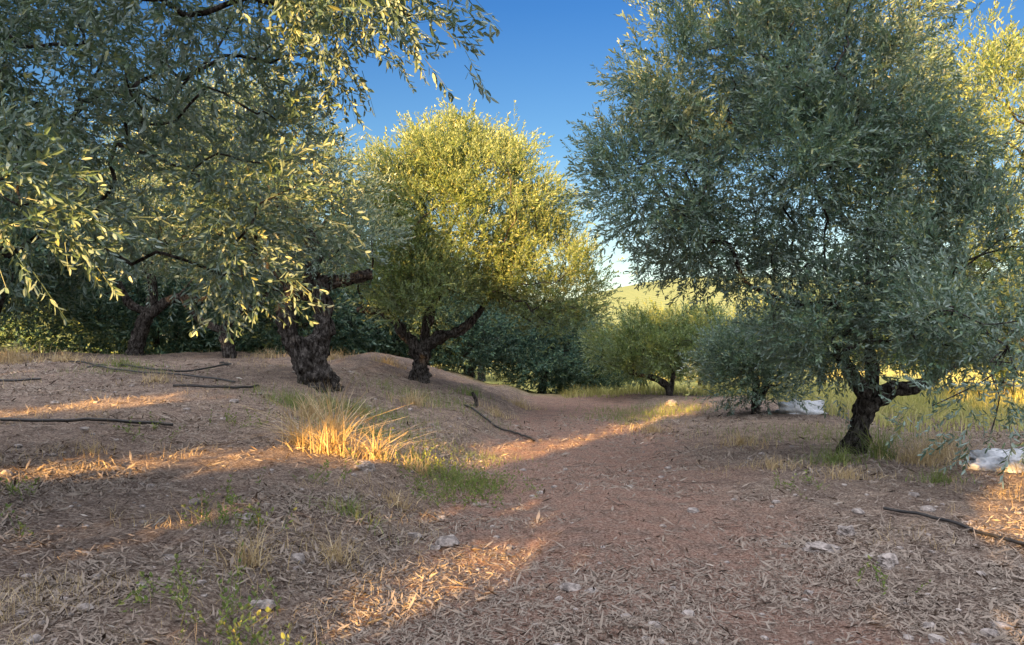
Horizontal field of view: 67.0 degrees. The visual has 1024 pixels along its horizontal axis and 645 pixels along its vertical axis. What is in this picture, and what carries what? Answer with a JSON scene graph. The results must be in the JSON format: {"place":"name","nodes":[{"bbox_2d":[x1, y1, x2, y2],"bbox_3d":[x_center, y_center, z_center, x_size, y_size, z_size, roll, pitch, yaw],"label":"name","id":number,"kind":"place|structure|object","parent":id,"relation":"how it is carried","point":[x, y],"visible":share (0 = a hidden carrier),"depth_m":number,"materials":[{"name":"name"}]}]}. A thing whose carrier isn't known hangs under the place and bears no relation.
{"place":"outdoors","nodes":[
{"label":"outdoors","id":0,"kind":"place"},
{"bbox_2d":[0,276,1023,644],"bbox_3d":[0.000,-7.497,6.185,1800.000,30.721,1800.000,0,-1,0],"label":"ground","id":1,"kind":"structure","parent":0,"point":[96,512],"depth_m":7.29,"materials":[{"name":"soil"}]},
{"bbox_2d":[0,469,13,477],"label":"rock","id":2,"kind":"object","parent":1,"relation":"on","point":[6,472],"visible":0.57,"depth_m":6.24,"materials":[{"name":"stone"}]},
{"bbox_2d":[0,377,40,381],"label":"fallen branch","id":3,"kind":"object","parent":1,"relation":"on","point":[16,380],"visible":0.9,"depth_m":12.38,"materials":[{"name":"wood"}]},
{"bbox_2d":[0,339,91,364],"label":"dry grass tuft","id":4,"kind":"object","parent":1,"relation":"on","point":[15,357],"visible":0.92,"depth_m":16.93,"materials":[{"name":"plant"}]},
{"bbox_2d":[0,126,109,344],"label":"olive tree","id":5,"kind":"object","parent":1,"relation":"on","point":[40,249],"visible":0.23,"depth_m":19.04,"materials":[{"name":"green plant"}]},
{"bbox_2d":[0,215,120,328],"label":"olive tree","id":6,"kind":"object","parent":1,"relation":"on","point":[61,304],"visible":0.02,"depth_m":22.70,"materials":[{"name":"green plant"}]},
{"bbox_2d":[8,349,121,363],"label":"dry grass tuft","id":7,"kind":"object","parent":1,"relation":"on","point":[61,359],"visible":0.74,"depth_m":16.48,"materials":[{"name":"plant"}]},
{"bbox_2d":[0,287,131,353],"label":"olive tree","id":8,"kind":"object","parent":1,"relation":"on","point":[10,336],"visible":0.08,"depth_m":28.33,"materials":[{"name":"green plant"}]},
{"bbox_2d":[63,589,107,596],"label":"fallen twig","id":9,"kind":"object","parent":1,"relation":"on","point":[81,593],"visible":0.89,"depth_m":3.83,"materials":[{"name":"brown wood"}]},
{"bbox_2d":[0,417,173,425],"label":"irrigation pipe","id":10,"kind":"object","parent":1,"relation":"on","point":[81,419],"visible":0.97,"depth_m":8.47,"materials":[{"name":"black plastic"}]},
{"bbox_2d":[46,438,127,459],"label":"dry grass tuft","id":11,"kind":"object","parent":1,"relation":"on","point":[91,450],"visible":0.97,"depth_m":7.14,"materials":[{"name":"plant"}]},
{"bbox_2d":[106,517,146,522],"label":"fallen twig","id":12,"kind":"object","parent":1,"relation":"on","point":[125,519],"visible":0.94,"depth_m":5.19,"materials":[{"name":"brown wood"}]},
{"bbox_2d":[78,354,180,368],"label":"dry grass tuft","id":13,"kind":"object","parent":1,"relation":"on","point":[123,362],"visible":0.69,"depth_m":14.96,"materials":[{"name":"plant"}]},
{"bbox_2d":[7,190,256,354],"bbox_3d":[-12.539,-1.112,27.091,7.787,6.941,9.175,0,-1,-6],"label":"olive tree","id":14,"kind":"object","parent":1,"relation":"on","point":[89,321],"visible":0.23,"depth_m":24.84,"materials":[{"name":"green plant"}]},
{"bbox_2d":[47,358,230,371],"bbox_3d":[-7.632,0.863,16.182,5.048,0.202,1.910,-1,-2,38],"label":"irrigation pipe","id":15,"kind":"object","parent":1,"relation":"on","point":[226,364],"visible":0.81,"depth_m":14.55,"materials":[{"name":"black plastic"}]},
{"bbox_2d":[136,582,146,590],"bbox_3d":[-1.903,1.359,3.966,0.062,0.053,0.064,0,-1,0],"label":"rock","id":16,"kind":"object","parent":1,"relation":"on","point":[141,583],"visible":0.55,"depth_m":3.95,"materials":[{"name":"stone"}]},
{"bbox_2d":[87,365,235,382],"bbox_3d":[-6.212,0.874,13.415,4.276,0.225,0.074,-1,-2,33],"label":"irrigation pipe","id":17,"kind":"object","parent":1,"relation":"on","point":[162,373],"visible":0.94,"depth_m":13.13,"materials":[{"name":"black plastic"}]},
{"bbox_2d":[115,368,214,386],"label":"dry grass tuft","id":18,"kind":"object","parent":1,"relation":"on","point":[154,377],"visible":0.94,"depth_m":12.00,"materials":[{"name":"plant"}]},
{"bbox_2d":[14,160,322,355],"bbox_3d":[-8.937,-1.704,20.228,7.086,5.587,6.806,-1,-2,43],"label":"olive tree","id":19,"kind":"object","parent":1,"relation":"on","point":[136,342],"depth_m":19.91,"materials":[{"name":"green plant"}]},
{"bbox_2d":[189,498,201,504],"bbox_3d":[-2.403,1.372,5.869,0.098,0.087,0.099,0,-1,0],"label":"rock","id":20,"kind":"object","parent":1,"relation":"on","point":[194,500],"visible":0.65,"depth_m":5.85,"materials":[{"name":"stone"}]},
{"bbox_2d":[194,442,234,446],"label":"fallen twig","id":21,"kind":"object","parent":1,"relation":"on","point":[213,444],"visible":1,"depth_m":8.00,"materials":[{"name":"brown wood"}]},
{"bbox_2d":[173,384,258,388],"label":"fallen branch","id":22,"kind":"object","parent":1,"relation":"on","point":[205,386],"visible":0.98,"depth_m":11.40,"materials":[{"name":"brown wood"}]},
{"bbox_2d":[202,546,241,549],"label":"fallen twig","id":23,"kind":"object","parent":1,"relation":"on","point":[217,546],"visible":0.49,"depth_m":4.66,"materials":[{"name":"brown wood"}]},
{"bbox_2d":[62,44,419,392],"bbox_3d":[-4.554,-1.633,13.205,5.930,5.980,5.167,0,-1,0],"label":"olive tree","id":24,"kind":"object","parent":1,"relation":"on","point":[309,354],"visible":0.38,"depth_m":12.84,"materials":[{"name":"green plant"}]},
{"bbox_2d":[165,518,326,594],"bbox_3d":[-1.508,1.333,4.617,1.073,0.376,0.709,1,-2,-22],"label":"dry grass tuft","id":25,"kind":"object","parent":1,"relation":"on","point":[250,559],"visible":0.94,"depth_m":4.57,"materials":[{"name":"plant"}]},
{"bbox_2d":[0,0,499,343],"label":"olive tree","id":26,"kind":"object","parent":1,"relation":"on","point":[29,157],"visible":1,"depth_m":5.13,"materials":[{"name":"green plant"}]},
{"bbox_2d":[162,285,349,355],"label":"olive tree","id":27,"kind":"object","parent":1,"relation":"on","point":[251,348],"visible":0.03,"depth_m":26.98,"materials":[{"name":"green plant"}]},
{"bbox_2d":[172,197,343,357],"bbox_3d":[-6.375,-1.110,19.657,4.388,4.460,3.961,1,-2,-25],"label":"olive tree","id":28,"kind":"object","parent":1,"relation":"on","point":[228,349],"visible":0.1,"depth_m":19.39,"materials":[{"name":"green plant"}]},
{"bbox_2d":[126,382,398,450],"bbox_3d":[-2.516,1.038,8.604,3.762,0.756,3.866,0,-1,0],"label":"dry grass tuft","id":29,"kind":"object","parent":1,"relation":"on","point":[294,441],"visible":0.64,"depth_m":8.54,"materials":[{"name":"plant"}]},
{"bbox_2d":[237,346,289,360],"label":"dry grass tuft","id":30,"kind":"object","parent":1,"relation":"on","point":[269,355],"visible":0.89,"depth_m":18.92,"materials":[{"name":"plant"}]},
{"bbox_2d":[254,389,308,407],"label":"dry grass tuft","id":31,"kind":"object","parent":1,"relation":"on","point":[286,399],"visible":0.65,"depth_m":11.28,"materials":[{"name":"green plant"}]},
{"bbox_2d":[182,206,415,355],"bbox_3d":[-6.587,-1.238,23.982,6.528,5.819,7.692,0,-1,16],"label":"olive tree","id":32,"kind":"object","parent":1,"relation":"on","point":[264,328],"visible":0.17,"depth_m":23.16,"materials":[{"name":"green plant"}]},
{"bbox_2d":[287,386,347,419],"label":"dry grass tuft","id":33,"kind":"object","parent":1,"relation":"on","point":[314,415],"visible":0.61,"depth_m":10.54,"materials":[{"name":"plant"}]},
{"bbox_2d":[327,347,354,361],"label":"dry grass tuft","id":34,"kind":"object","parent":1,"relation":"on","point":[331,357],"visible":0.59,"depth_m":18.48,"materials":[{"name":"plant"}]},
{"bbox_2d":[296,488,406,544],"bbox_3d":[-1.313,1.480,5.961,1.047,0.466,0.903,-1,-1,20],"label":"dry grass tuft","id":35,"kind":"object","parent":1,"relation":"on","point":[349,510],"visible":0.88,"depth_m":5.95,"materials":[{"name":"brown plant"}]},
{"bbox_2d":[354,460,375,471],"bbox_3d":[-1.456,1.442,7.666,0.200,0.140,0.218,0,-1,0],"label":"rock","id":36,"kind":"object","parent":1,"relation":"on","point":[369,466],"visible":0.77,"depth_m":7.59,"materials":[{"name":"stone"}]},
{"bbox_2d":[300,414,443,467],"bbox_3d":[-1.150,1.298,8.030,2.346,0.623,2.529,1,-2,-27],"label":"dry grass tuft","id":37,"kind":"object","parent":1,"relation":"on","point":[375,450],"visible":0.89,"depth_m":8.29,"materials":[{"name":"plant"}]},
{"bbox_2d":[298,233,488,367],"bbox_3d":[-4.231,-0.653,26.974,7.847,5.937,6.660,1,-2,-29],"label":"olive tree","id":38,"kind":"object","parent":1,"relation":"on","point":[398,348],"visible":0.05,"depth_m":25.35,"materials":[{"name":"green plant"}]},
{"bbox_2d":[368,352,434,374],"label":"dry grass tuft","id":39,"kind":"object","parent":1,"relation":"on","point":[384,360],"visible":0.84,"depth_m":18.75,"materials":[{"name":"plant"}]},
{"bbox_2d":[380,386,442,408],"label":"dry grass tuft","id":40,"kind":"object","parent":1,"relation":"on","point":[415,402],"visible":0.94,"depth_m":13.43,"materials":[{"name":"plant"}]},
{"bbox_2d":[0,404,930,644],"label":"weeds","id":41,"kind":"object","parent":1,"relation":"on","point":[471,480],"visible":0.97,"depth_m":5.22,"materials":[{"name":"green plant"}]},
{"bbox_2d":[443,383,495,405],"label":"dry grass tuft","id":42,"kind":"object","parent":1,"relation":"on","point":[476,392],"visible":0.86,"depth_m":16.91,"materials":[{"name":"green plant"}]},
{"bbox_2d":[471,392,477,407],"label":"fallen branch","id":43,"kind":"object","parent":1,"relation":"on","point":[475,398],"visible":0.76,"depth_m":15.44,"materials":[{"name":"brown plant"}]},
{"bbox_2d":[393,264,557,380],"bbox_3d":[-1.357,-0.143,25.517,5.853,4.428,4.968,-1,-2,21],"label":"olive tree","id":44,"kind":"object","parent":1,"relation":"on","point":[477,354],"visible":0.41,"depth_m":24.54,"materials":[{"name":"green plant"}]},
{"bbox_2d":[325,90,634,383],"bbox_3d":[-0.849,-1.849,17.515,6.330,6.729,5.911,-1,-2,31],"label":"olive tree","id":45,"kind":"object","parent":1,"relation":"on","point":[512,262],"visible":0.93,"depth_m":16.69,"materials":[{"name":"green plant"}]},
{"bbox_2d":[434,294,525,381],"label":"olive tree","id":46,"kind":"object","parent":1,"relation":"on","point":[481,347],"visible":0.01,"depth_m":36.80,"materials":[{"name":"green plant"}]},
{"bbox_2d":[477,295,517,381],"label":"olive tree","id":47,"kind":"object","parent":1,"relation":"on","point":[483,368],"depth_m":49.69,"materials":[{"name":"green plant"}]},
{"bbox_2d":[12,362,1009,494],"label":"green grass","id":48,"kind":"structure","parent":1,"relation":"on","point":[460,405],"depth_m":12.08,"materials":[{"name":"green plant"}]},
{"bbox_2d":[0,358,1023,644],"bbox_3d":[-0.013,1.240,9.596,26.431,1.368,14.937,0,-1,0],"label":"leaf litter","id":49,"kind":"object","parent":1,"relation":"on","point":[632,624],"visible":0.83,"depth_m":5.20,"materials":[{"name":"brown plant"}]},
{"bbox_2d":[1,358,1023,644],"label":"pebbles","id":50,"kind":"object","parent":1,"relation":"on","point":[441,542],"visible":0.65,"depth_m":5.06,"materials":[{"name":"stone"}]},
{"bbox_2d":[479,295,612,393],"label":"olive tree","id":51,"kind":"object","parent":1,"relation":"on","point":[551,365],"visible":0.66,"depth_m":24.98,"materials":[{"name":"green plant"}]},
{"bbox_2d":[516,302,615,392],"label":"olive tree","id":52,"kind":"object","parent":1,"relation":"on","point":[548,337],"depth_m":32.57,"materials":[{"name":"green plant"}]},
{"bbox_2d":[548,315,653,393],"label":"olive tree","id":53,"kind":"object","parent":1,"relation":"on","point":[602,380],"visible":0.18,"depth_m":26.90,"materials":[{"name":"green plant"}]},
{"bbox_2d":[595,316,658,388],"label":"olive tree","id":54,"kind":"object","parent":1,"relation":"on","point":[642,370],"visible":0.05,"depth_m":32.34,"materials":[{"name":"green plant"}]},
{"bbox_2d":[610,321,684,388],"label":"olive tree","id":55,"kind":"object","parent":1,"relation":"on","point":[657,372],"visible":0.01,"depth_m":37.30,"materials":[{"name":"green plant"}]},
{"bbox_2d":[574,291,743,395],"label":"olive tree","id":56,"kind":"object","parent":1,"relation":"on","point":[665,333],"visible":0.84,"depth_m":21.44,"materials":[{"name":"green plant"}]},
{"bbox_2d":[664,399,677,405],"bbox_3d":[3.895,2.007,18.958,0.328,0.233,0.432,0,-1,0],"label":"rock","id":57,"kind":"object","parent":1,"relation":"on","point":[669,401],"visible":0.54,"depth_m":18.87,"materials":[{"name":"stone"}]},
{"bbox_2d":[626,299,741,387],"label":"olive tree","id":58,"kind":"object","parent":1,"relation":"on","point":[667,371],"visible":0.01,"depth_m":27.81,"materials":[{"name":"green plant"}]},
{"bbox_2d":[695,430,788,450],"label":"dry grass tuft","id":59,"kind":"object","parent":1,"relation":"on","point":[739,441],"visible":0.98,"depth_m":11.43,"materials":[{"name":"plant"}]},
{"bbox_2d":[677,297,830,416],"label":"olive tree","id":60,"kind":"object","parent":1,"relation":"on","point":[731,360],"visible":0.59,"depth_m":15.62,"materials":[{"name":"green plant"}]},
{"bbox_2d":[725,452,821,472],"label":"dry grass tuft","id":61,"kind":"object","parent":1,"relation":"on","point":[769,465],"visible":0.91,"depth_m":9.12,"materials":[{"name":"plant"}]},
{"bbox_2d":[538,370,1023,432],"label":"meadow grass","id":62,"kind":"structure","parent":1,"relation":"on","point":[971,399],"depth_m":18.11,"materials":[{"name":"green plant"}]},
{"bbox_2d":[723,293,840,377],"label":"olive tree","id":63,"kind":"object","parent":1,"relation":"on","point":[733,310],"visible":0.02,"depth_m":27.82,"materials":[{"name":"green plant"}]},
{"bbox_2d":[556,0,1023,488],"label":"olive tree","id":64,"kind":"object","parent":1,"relation":"on","point":[815,110],"visible":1,"depth_m":9.19,"materials":[{"name":"green plant"}]},
{"bbox_2d":[774,399,828,414],"bbox_3d":[6.038,1.818,16.165,1.136,0.482,0.742,0,-1,0],"label":"white tarp","id":65,"kind":"object","parent":1,"relation":"on","point":[788,407],"visible":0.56,"depth_m":15.95,"materials":[{"name":"plastic"}]},
{"bbox_2d":[750,282,880,387],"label":"olive tree","id":66,"kind":"object","parent":1,"relation":"on","point":[829,330],"visible":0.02,"depth_m":28.88,"materials":[{"name":"green plant"}]},
{"bbox_2d":[787,438,887,467],"bbox_3d":[3.948,1.588,9.633,1.200,0.375,1.231,0,-1,0],"label":"dry grass tuft","id":67,"kind":"object","parent":1,"relation":"on","point":[832,458],"visible":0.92,"depth_m":9.52,"materials":[{"name":"beige plant"}]},
{"bbox_2d":[801,460,888,482],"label":"dry grass tuft","id":68,"kind":"object","parent":1,"relation":"on","point":[852,476],"visible":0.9,"depth_m":8.33,"materials":[{"name":"plant"}]},
{"bbox_2d":[836,525,857,536],"bbox_3d":[2.753,1.731,6.358,0.137,0.127,0.186,1,-2,-35],"label":"rock","id":69,"kind":"object","parent":1,"relation":"on","point":[845,530],"visible":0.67,"depth_m":6.32,"materials":[{"name":"stone"}]},
{"bbox_2d":[875,553,898,569],"bbox_3d":[2.600,1.658,5.363,0.155,0.111,0.136,1,-2,-36],"label":"rock","id":70,"kind":"object","parent":1,"relation":"on","point":[887,560],"visible":0.86,"depth_m":5.33,"materials":[{"name":"stone"}]},
{"bbox_2d":[848,417,929,459],"bbox_3d":[4.868,1.441,9.802,1.699,0.643,1.761,0,-1,0],"label":"dry grass tuft","id":71,"kind":"object","parent":1,"relation":"on","point":[883,451],"visible":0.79,"depth_m":9.82,"materials":[{"name":"green plant"}]},
{"bbox_2d":[852,433,971,467],"bbox_3d":[4.896,1.519,9.505,1.725,0.486,1.503,0,-1,13],"label":"dry grass tuft","id":72,"kind":"object","parent":1,"relation":"on","point":[927,458],"visible":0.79,"depth_m":9.41,"materials":[{"name":"plant"}]},
{"bbox_2d":[840,280,994,384],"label":"olive tree","id":73,"kind":"object","parent":1,"relation":"on","point":[898,365],"visible":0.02,"depth_m":26.84,"materials":[{"name":"green plant"}]},
{"bbox_2d":[922,622,936,630],"bbox_3d":[2.302,1.681,4.260,0.081,0.056,0.094,0,-1,20],"label":"rock","id":74,"kind":"object","parent":1,"relation":"on","point":[928,624],"visible":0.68,"depth_m":4.25,"materials":[{"name":"stone"}]},
{"bbox_2d":[879,464,981,486],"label":"dry grass tuft","id":75,"kind":"object","parent":1,"relation":"on","point":[934,477],"visible":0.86,"depth_m":8.15,"materials":[{"name":"beige plant"}]},
{"bbox_2d":[844,0,1023,378],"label":"olive tree","id":76,"kind":"object","parent":1,"relation":"on","point":[988,63],"visible":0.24,"depth_m":14.25,"materials":[{"name":"green plant"}]},
{"bbox_2d":[848,423,1023,459],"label":"dry grass tuft","id":77,"kind":"object","parent":1,"relation":"on","point":[947,449],"visible":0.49,"depth_m":10.15,"materials":[{"name":"plant"}]},
{"bbox_2d":[877,289,995,383],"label":"olive tree","id":78,"kind":"object","parent":1,"relation":"on","point":[916,372],"depth_m":34.35,"materials":[{"name":"green plant"}]},
{"bbox_2d":[883,507,1023,545],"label":"fallen branch","id":79,"kind":"object","parent":1,"relation":"on","point":[956,523],"visible":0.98,"depth_m":6.30,"materials":[{"name":"brown wood"}]},
{"bbox_2d":[911,277,1023,398],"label":"olive tree","id":80,"kind":"object","parent":1,"relation":"on","point":[1009,389],"visible":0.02,"depth_m":20.05,"materials":[{"name":"green plant"}]},
{"bbox_2d":[961,447,1023,472],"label":"white tarp","id":81,"kind":"object","parent":1,"relation":"on","point":[991,459],"visible":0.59,"depth_m":8.96,"materials":[{"name":"plastic"}]},
{"bbox_2d":[979,446,1023,477],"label":"dry grass tuft","id":82,"kind":"object","parent":1,"relation":"on","point":[1010,468],"visible":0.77,"depth_m":8.67,"materials":[{"name":"plant"}]},
{"bbox_2d":[0,0,1023,337],"label":"sky","id":83,"kind":"structure","parent":0,"point":[542,56],"materials":[{"name":"blue"}]},
{"bbox_2d":[315,392,909,644],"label":"dirt path","id":84,"kind":"structure","parent":0,"point":[664,509],"depth_m":6.26,"materials":[{"name":"soil"}]},
{"bbox_2d":[271,520,412,593],"bbox_3d":[-1.183,1.507,4.958,1.180,0.454,0.853,1,-2,-44],"label":"dry grass tuft","id":85,"kind":"object","parent":84,"relation":"on","point":[335,552],"visible":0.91,"depth_m":5.06,"materials":[{"name":"plant"}]},
{"bbox_2d":[380,485,435,516],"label":"dry grass tuft","id":86,"kind":"object","parent":84,"relation":"on","point":[397,502],"visible":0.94,"depth_m":6.96,"materials":[{"name":"plant"}]},
{"bbox_2d":[388,446,451,487],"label":"dry grass tuft","id":87,"kind":"object","parent":84,"relation":"on","point":[418,470],"visible":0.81,"depth_m":8.44,"materials":[{"name":"plant"}]},
{"bbox_2d":[414,503,443,521],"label":"fallen twig","id":88,"kind":"object","parent":84,"relation":"on","point":[428,513],"visible":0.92,"depth_m":6.92,"materials":[{"name":"brown wood"}]},
{"bbox_2d":[428,545,440,550],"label":"rock","id":89,"kind":"object","parent":84,"relation":"on","point":[436,547],"visible":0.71,"depth_m":5.94,"materials":[{"name":"stone"}]},
{"bbox_2d":[449,586,490,593],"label":"fallen twig","id":90,"kind":"object","parent":84,"relation":"on","point":[469,588],"visible":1,"depth_m":4.95,"materials":[{"name":"brown wood"}]},
{"bbox_2d":[472,401,525,422],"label":"dry grass tuft","id":91,"kind":"object","parent":84,"relation":"on","point":[497,412],"visible":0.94,"depth_m":15.96,"materials":[{"name":"plant"}]},
{"bbox_2d":[464,404,534,441],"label":"fallen branch","id":92,"kind":"object","parent":84,"relation":"on","point":[518,433],"visible":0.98,"depth_m":13.78,"materials":[{"name":"brown wood"}]},
{"bbox_2d":[496,395,549,410],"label":"dry grass tuft","id":93,"kind":"object","parent":84,"relation":"on","point":[520,404],"visible":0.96,"depth_m":17.94,"materials":[{"name":"plant"}]},
{"bbox_2d":[621,419,688,434],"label":"dry grass tuft","id":94,"kind":"object","parent":84,"relation":"on","point":[649,429],"visible":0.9,"depth_m":13.93,"materials":[{"name":"plant"}]},
{"bbox_2d":[669,481,716,482],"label":"fallen twig","id":95,"kind":"object","parent":84,"relation":"on","point":[693,482],"visible":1,"depth_m":8.52,"materials":[{"name":"brown wood"}]},
{"bbox_2d":[801,541,841,552],"bbox_3d":[2.351,1.721,5.872,0.305,0.102,0.181,-1,-2,29],"label":"rock","id":96,"kind":"object","parent":84,"relation":"on","point":[814,546],"visible":0.66,"depth_m":5.82,"materials":[{"name":"stone"}]}
]}

